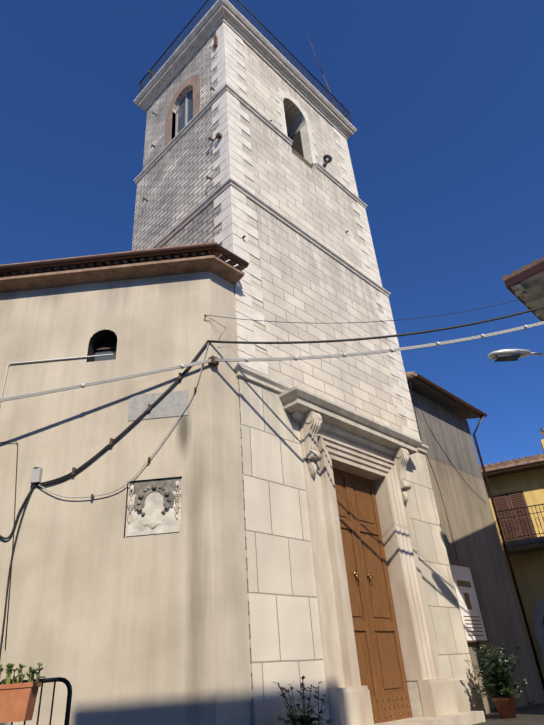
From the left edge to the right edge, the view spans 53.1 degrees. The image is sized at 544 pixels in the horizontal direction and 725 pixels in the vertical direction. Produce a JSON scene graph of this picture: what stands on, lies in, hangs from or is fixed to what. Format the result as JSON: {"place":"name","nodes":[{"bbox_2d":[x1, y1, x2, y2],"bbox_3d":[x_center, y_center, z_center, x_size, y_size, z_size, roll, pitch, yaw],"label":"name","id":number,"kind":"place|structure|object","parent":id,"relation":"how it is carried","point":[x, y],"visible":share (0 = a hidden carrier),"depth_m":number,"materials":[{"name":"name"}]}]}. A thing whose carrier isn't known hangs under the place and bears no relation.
{"place":"outdoors","nodes":[
{"label":"outdoors","id":0,"kind":"place"},
{"bbox_2d":[0,0,543,470],"label":"sky","id":1,"kind":"structure","parent":0,"point":[443,99],"materials":[{"name":"blue"}]},
{"bbox_2d":[272,675,330,724],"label":"potted plant","id":2,"kind":"object","parent":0,"point":[306,719],"visible":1,"depth_m":7.18,"materials":[{"name":"green plant"}]},
{"bbox_2d":[472,697,543,724],"bbox_3d":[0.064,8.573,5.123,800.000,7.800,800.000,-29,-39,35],"label":"ground","id":3,"kind":"structure","parent":0,"point":[533,714],"depth_m":10.43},
{"bbox_2d":[0,677,71,724],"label":"railing","id":4,"kind":"object","parent":3,"relation":"on","point":[66,682],"visible":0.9,"depth_m":5.26,"materials":[{"name":"black metal"}]},
{"bbox_2d":[0,682,40,722],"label":"planter trough","id":5,"kind":"object","parent":4,"relation":"attached to","point":[17,702],"visible":1,"depth_m":5.12,"materials":[{"name":"ceramic"}]},
{"bbox_2d":[0,662,42,684],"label":"planter succulents","id":6,"kind":"object","parent":5,"relation":"in","point":[9,670],"visible":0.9,"depth_m":5.27,"materials":[{"name":"green plant"}]},
{"bbox_2d":[0,271,252,724],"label":"building walls","id":7,"kind":"structure","parent":3,"relation":"on","point":[110,622],"depth_m":8.50,"materials":[{"name":"beige paint"}]},
{"bbox_2d":[30,465,42,483],"bbox_3d":[-3.810,1.811,8.825,0.140,0.290,0.140,-6,-31,2],"label":"junction box","id":8,"kind":"object","parent":7,"relation":"attached to","point":[36,473],"visible":0.97,"depth_m":8.78,"materials":[{"name":"grey plastic"}]},
{"bbox_2d":[0,354,112,405],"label":"pvc conduit","id":9,"kind":"object","parent":7,"relation":"attached to","point":[45,360],"visible":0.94,"depth_m":9.93,"materials":[{"name":"grey"}]},
{"bbox_2d":[95,349,114,360],"bbox_3d":[-3.146,-0.060,10.281,0.326,0.390,0.280,-29,-39,35],"label":"floodlight","id":10,"kind":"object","parent":7,"relation":"in","point":[103,358],"depth_m":10.30,"materials":[{"name":"grey metal"}]},
{"bbox_2d":[94,346,116,358],"bbox_3d":[-3.149,-0.082,10.253,0.363,0.460,0.314,-29,-39,35],"label":"niche frame","id":11,"kind":"object","parent":7,"relation":"attached to","point":[105,348],"visible":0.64,"depth_m":10.34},
{"bbox_2d":[0,242,220,274],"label":"building roof","id":12,"kind":"structure","parent":7,"relation":"on","point":[214,252],"depth_m":10.79,"materials":[{"name":"brown tile"}]},
{"bbox_2d":[0,243,248,272],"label":"building gutter","id":13,"kind":"object","parent":12,"relation":"attached to","point":[228,254],"visible":1,"depth_m":10.61,"materials":[{"name":"brown metal"}]},
{"bbox_2d":[0,255,244,292],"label":"eaves soffit","id":14,"kind":"structure","parent":7,"relation":"attached to","point":[221,268],"depth_m":10.71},
{"bbox_2d":[0,251,244,276],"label":"building eave tiles","id":15,"kind":"object","parent":14,"relation":"on","point":[107,263],"visible":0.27,"depth_m":10.72,"materials":[{"name":"brown tile"}]},
{"bbox_2d":[71,373,196,498],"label":"cable clips","id":16,"kind":"object","parent":7,"relation":"attached to","point":[111,444],"visible":0.98,"depth_m":8.98,"materials":[{"name":"grey metal"}]},
{"bbox_2d":[125,478,181,537],"bbox_3d":[-1.837,2.253,8.484,0.860,0.870,0.066,-6,-31,2],"label":"relief plaque","id":17,"kind":"object","parent":7,"relation":"attached to","point":[153,521],"visible":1,"depth_m":8.40,"materials":[{"name":"stone"}]},
{"bbox_2d":[129,479,180,514],"bbox_3d":[-1.849,2.110,8.531,0.820,0.535,0.062,-6,-31,2],"label":"carving","id":18,"kind":"object","parent":17,"relation":"attached to","point":[163,488],"visible":1,"depth_m":8.59,"materials":[{"name":"stone"}]},
{"bbox_2d":[128,390,187,420],"bbox_3d":[-1.946,0.733,9.336,1.030,0.480,0.012,-6,-31,2],"label":"building cement patch","id":19,"kind":"object","parent":7,"relation":"attached to","point":[172,404],"visible":1,"depth_m":9.33,"materials":[{"name":"grey concrete"}]},
{"bbox_2d":[204,314,218,366],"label":"cable brackets","id":20,"kind":"object","parent":7,"relation":"attached to","point":[213,363],"visible":0.85,"depth_m":9.64,"materials":[{"name":"grey metal"}]},
{"bbox_2d":[0,292,543,673],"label":"cables","id":21,"kind":"object","parent":7,"relation":"attached to","point":[166,392],"depth_m":9.65,"materials":[{"name":"black rubber"}]},
{"bbox_2d":[81,325,527,387],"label":"cable clips","id":22,"kind":"object","parent":21,"relation":"attached to","point":[344,354],"visible":0.83,"depth_m":9.76,"materials":[{"name":"plastic"}]},
{"bbox_2d":[238,377,474,716],"bbox_3d":[0.319,5.027,11.801,4.500,6.550,6.600,-29,-39,35],"label":"tower base","id":23,"kind":"object","parent":3,"relation":"on","point":[285,637],"visible":0.23,"depth_m":9.41,"materials":[{"name":"beige stone"}]},
{"bbox_2d":[161,197,407,431],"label":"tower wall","id":24,"kind":"structure","parent":23,"relation":"on","point":[311,288],"depth_m":13.22,"materials":[{"name":"grey"}]},
{"bbox_2d":[132,102,371,275],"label":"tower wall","id":25,"kind":"structure","parent":24,"relation":"on","point":[175,187],"depth_m":15.38,"materials":[{"name":"grey"}]},
{"bbox_2d":[142,35,348,238],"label":"wall anchors","id":26,"kind":"object","parent":25,"relation":"attached to","point":[218,135],"visible":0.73,"depth_m":15.54,"materials":[{"name":"black metal"}]},
{"bbox_2d":[322,154,331,168],"bbox_3d":[1.780,-6.431,17.694,0.307,0.368,0.517,-2,-31,-5],"label":"loudspeaker","id":27,"kind":"object","parent":26,"relation":"attached to","point":[327,159],"visible":0.9,"depth_m":17.62,"materials":[{"name":"grey"}]},
{"bbox_2d":[134,83,366,208],"bbox_3d":[-0.540,-5.602,18.110,4.430,0.270,6.530,-29,-39,35],"label":"string course","id":28,"kind":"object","parent":25,"relation":"on","point":[202,112],"visible":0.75,"depth_m":15.99,"materials":[{"name":"stone"}]},
{"bbox_2d":[143,32,349,188],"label":"tower wall","id":29,"kind":"structure","parent":28,"relation":"on","point":[263,82],"depth_m":17.69,"materials":[{"name":"beige stone"}]},
{"bbox_2d":[164,75,199,147],"bbox_3d":[-2.688,-7.558,16.766,1.730,3.215,0.200,-29,-39,35],"label":"window surround","id":30,"kind":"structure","parent":29,"relation":"attached to","point":[194,81],"depth_m":17.04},
{"bbox_2d":[175,88,192,135],"bbox_3d":[-2.647,-7.501,16.778,1.050,2.625,0.070,-29,-39,35],"label":"tower window frame","id":31,"kind":"object","parent":30,"relation":"in","point":[185,96],"visible":0.48,"depth_m":17.23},
{"bbox_2d":[133,0,356,139],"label":"tower cornice","id":32,"kind":"structure","parent":29,"relation":"on","point":[240,25],"depth_m":18.13,"materials":[{"name":"beige stone"}]},
{"bbox_2d":[148,35,337,109],"bbox_3d":[-0.886,-11.696,21.509,3.800,5.606,6.686,-29,-39,35],"label":"antenna","id":33,"kind":"object","parent":32,"relation":"on","point":[319,66],"visible":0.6,"depth_m":22.15,"materials":[{"name":"black metal"}]},
{"bbox_2d":[138,0,351,123],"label":"tower railing","id":34,"kind":"object","parent":32,"relation":"on","point":[324,88],"visible":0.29,"depth_m":18.95,"materials":[{"name":"black metal"}]},
{"bbox_2d":[275,88,317,164],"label":"bell tower jambs","id":35,"kind":"object","parent":29,"relation":"attached to","point":[308,140],"visible":0.62,"depth_m":17.99,"materials":[{"name":"beige stone"}]},
{"bbox_2d":[150,177,390,296],"bbox_3d":[-0.273,-2.299,16.149,4.590,0.270,6.690,-29,-39,35],"label":"string course","id":36,"kind":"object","parent":24,"relation":"on","point":[203,205],"visible":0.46,"depth_m":13.89,"materials":[{"name":"stone"}]},
{"bbox_2d":[211,22,419,439],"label":"corner quoins","id":37,"kind":"object","parent":24,"relation":"attached to","point":[236,210],"visible":0.73,"depth_m":14.06,"materials":[{"name":"beige stone"}]},
{"bbox_2d":[234,363,428,453],"bbox_3d":[0.083,2.106,13.534,4.700,0.300,6.800,-29,-39,35],"label":"string course","id":38,"kind":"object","parent":23,"relation":"on","point":[258,378],"visible":0.25,"depth_m":10.44,"materials":[{"name":"stone"}]},
{"bbox_2d":[252,678,485,724],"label":"tower plinth","id":39,"kind":"structure","parent":3,"relation":"on","point":[268,712],"depth_m":8.12,"materials":[{"name":"beige stone"}]},
{"bbox_2d":[299,423,458,724],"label":"portal frame","id":40,"kind":"object","parent":3,"relation":"on","point":[349,699],"visible":0.81,"depth_m":10.36,"materials":[{"name":"beige stone"}]},
{"bbox_2d":[302,410,322,476],"bbox_3d":[0.827,1.565,10.555,0.328,1.270,0.300,-29,-39,35],"label":"scroll bracket","id":41,"kind":"object","parent":40,"relation":"attached to","point":[312,423],"visible":1,"depth_m":10.59,"materials":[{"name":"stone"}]},
{"bbox_2d":[279,386,421,457],"bbox_3d":[1.919,1.453,11.938,0.480,0.560,4.600,-29,-39,35],"label":"door cornice","id":42,"kind":"structure","parent":40,"relation":"on","point":[340,421],"depth_m":11.54,"materials":[{"name":"beige stone"}]},
{"bbox_2d":[333,468,382,723],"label":"door leaf","id":43,"kind":"object","parent":40,"relation":"attached to","point":[365,657],"visible":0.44,"depth_m":10.38,"materials":[{"name":"brown wood"}]},
{"bbox_2d":[354,571,380,719],"bbox_3d":[1.546,5.006,9.803,0.070,2.429,0.794,-29,-39,35],"label":"door hardware","id":44,"kind":"object","parent":43,"relation":"attached to","point":[356,574],"depth_m":10.47,"materials":[{"name":"gold metal"}]},
{"bbox_2d":[347,472,412,721],"bbox_3d":[2.079,4.497,10.970,0.110,4.530,0.946,-29,-39,35],"label":"door leaf","id":45,"kind":"object","parent":40,"relation":"attached to","point":[389,666],"visible":0.9,"depth_m":10.77,"materials":[{"name":"brown wood"}]},
{"bbox_2d":[367,573,409,717],"bbox_3d":[2.212,5.314,10.412,0.070,2.429,0.794,-29,-39,35],"label":"door hardware","id":46,"kind":"object","parent":45,"relation":"attached to","point":[369,575],"depth_m":10.00,"materials":[{"name":"gold metal"}]},
{"bbox_2d":[392,447,410,503],"bbox_3d":[3.074,2.605,12.613,0.328,1.270,0.300,-29,-39,35],"label":"carved bracket","id":47,"kind":"object","parent":40,"relation":"attached to","point":[400,458],"visible":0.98,"depth_m":12.67,"materials":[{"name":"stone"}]},
{"bbox_2d":[374,711,485,724],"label":"portal steps","id":48,"kind":"structure","parent":3,"relation":"on","point":[467,717],"depth_m":9.58,"materials":[{"name":"beige stone"}]},
{"bbox_2d":[425,456,543,713],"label":"building walls","id":49,"kind":"structure","parent":3,"relation":"on","point":[475,535],"depth_m":14.61,"materials":[{"name":"beige paint"}]},
{"bbox_2d":[409,389,482,478],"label":"building walls","id":50,"kind":"structure","parent":49,"relation":"on","point":[450,430],"depth_m":16.42,"materials":[{"name":"paint"}]},
{"bbox_2d":[406,375,480,418],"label":"building roof boards","id":51,"kind":"object","parent":50,"relation":"on","point":[429,392],"visible":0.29,"depth_m":16.84,"materials":[{"name":"brown wood"}]},
{"bbox_2d":[405,371,465,401],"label":"roof tiles","id":52,"kind":"object","parent":51,"relation":"on","point":[410,373],"depth_m":15.48,"materials":[{"name":"brown tile"}]},
{"bbox_2d":[449,562,488,642],"bbox_3d":[4.743,5.815,13.220,0.040,1.670,1.100,-29,-39,35],"label":"information sign","id":53,"kind":"object","parent":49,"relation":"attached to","point":[462,573],"visible":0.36,"depth_m":13.20,"materials":[{"name":"white metal"}]},
{"bbox_2d":[413,373,543,688],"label":"gutter downspout","id":54,"kind":"object","parent":49,"relation":"attached to","point":[447,393],"visible":1,"depth_m":16.12,"materials":[{"name":"brown metal"}]},
{"bbox_2d":[491,696,516,718],"bbox_3d":[4.561,6.724,10.613,0.462,0.360,0.462,-29,-39,35],"label":"pot","id":55,"kind":"object","parent":3,"relation":"on","point":[506,708],"visible":0.83,"depth_m":10.50,"materials":[{"name":"ceramic"}]},
{"bbox_2d":[463,642,525,699],"bbox_3d":[4.508,6.213,11.029,1.133,1.031,1.427,-13,-32,13],"label":"potted bush","id":56,"kind":"object","parent":55,"relation":"in","point":[499,683],"visible":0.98,"depth_m":10.78,"materials":[{"name":"green plant"}]},
{"bbox_2d":[485,700,534,712],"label":"weeds","id":57,"kind":"object","parent":3,"relation":"on","point":[496,710],"visible":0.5,"depth_m":12.19,"materials":[{"name":"green plant"}]},
{"bbox_2d":[483,468,543,696],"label":"yellow house walls","id":58,"kind":"structure","parent":3,"relation":"on","point":[528,568],"depth_m":17.99,"materials":[{"name":"yellow paint"}]},
{"bbox_2d":[480,453,543,471],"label":"roof tiles","id":59,"kind":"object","parent":58,"relation":"on","point":[515,461],"depth_m":18.93,"materials":[{"name":"brown tile"}]},
{"bbox_2d":[482,463,543,478],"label":"yellow house eave boards","id":60,"kind":"object","parent":58,"relation":"attached to","point":[516,470],"depth_m":19.03,"materials":[{"name":"wood"}]},
{"bbox_2d":[481,460,543,474],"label":"gutter","id":61,"kind":"object","parent":60,"relation":"attached to","point":[515,467],"depth_m":18.72,"materials":[{"name":"brown metal"}]},
{"bbox_2d":[493,491,535,541],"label":"window shutters","id":62,"kind":"object","parent":58,"relation":"attached to","point":[515,500],"visible":0.77,"depth_m":18.69,"materials":[{"name":"brown wood"}]},
{"bbox_2d":[502,536,543,554],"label":"balcony slab","id":63,"kind":"structure","parent":58,"relation":"attached to","point":[525,545],"depth_m":17.42,"materials":[{"name":"grey concrete"}]},
{"bbox_2d":[497,504,543,540],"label":"balcony railing","id":64,"kind":"object","parent":63,"relation":"on","point":[528,535],"visible":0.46,"depth_m":17.66,"materials":[{"name":"black metal"}]},
{"bbox_2d":[533,597,543,661],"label":"yellow house door surround","id":65,"kind":"object","parent":58,"relation":"attached to","point":[538,614],"visible":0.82,"depth_m":17.00,"materials":[{"name":"stone"}]},
{"bbox_2d":[502,255,543,280],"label":"building roof","id":66,"kind":"structure","parent":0,"point":[516,272],"depth_m":11.14,"materials":[{"name":"brown tile"}]},
{"bbox_2d":[504,261,543,321],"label":"roof fascia","id":67,"kind":"structure","parent":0,"point":[525,275],"depth_m":11.05,"materials":[{"name":"brown wood"}]},
{"bbox_2d":[510,271,543,320],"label":"building eave boards","id":68,"kind":"object","parent":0,"point":[530,286],"visible":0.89,"depth_m":11.32,"materials":[{"name":"grey wood"}]},
{"bbox_2d":[539,427,543,435],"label":"yellow house chimney cowl","id":69,"kind":"object","parent":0,"point":[541,431],"visible":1,"depth_m":20.48,"materials":[{"name":"metal"}]},
{"bbox_3d":[16.930,-1.391,3.004,25.550,10.300,5.500,-29,-39,35],"label":"building","id":70,"kind":"object","parent":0,"visible":0},
{"bbox_2d":[529,352,543,355],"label":"street lamp arm","id":71,"kind":"object","parent":70,"relation":"attached to","point":[536,353],"visible":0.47,"depth_m":10.53},
{"bbox_2d":[488,349,530,359],"bbox_3d":[4.591,-0.165,10.547,0.651,0.163,0.643,-29,-39,35],"label":"street lamp housing","id":72,"kind":"object","parent":71,"relation":"attached to","point":[494,354],"visible":0.73,"depth_m":10.44,"materials":[{"name":"grey metal"}]},
{"bbox_2d":[494,354,520,361],"bbox_3d":[4.535,-0.089,10.501,0.450,0.030,0.220,-3,-31,-2],"label":"street lamp lens","id":73,"kind":"object","parent":72,"relation":"attached to","point":[507,357],"visible":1,"depth_m":10.47,"materials":[{"name":"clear glass"}]}
]}

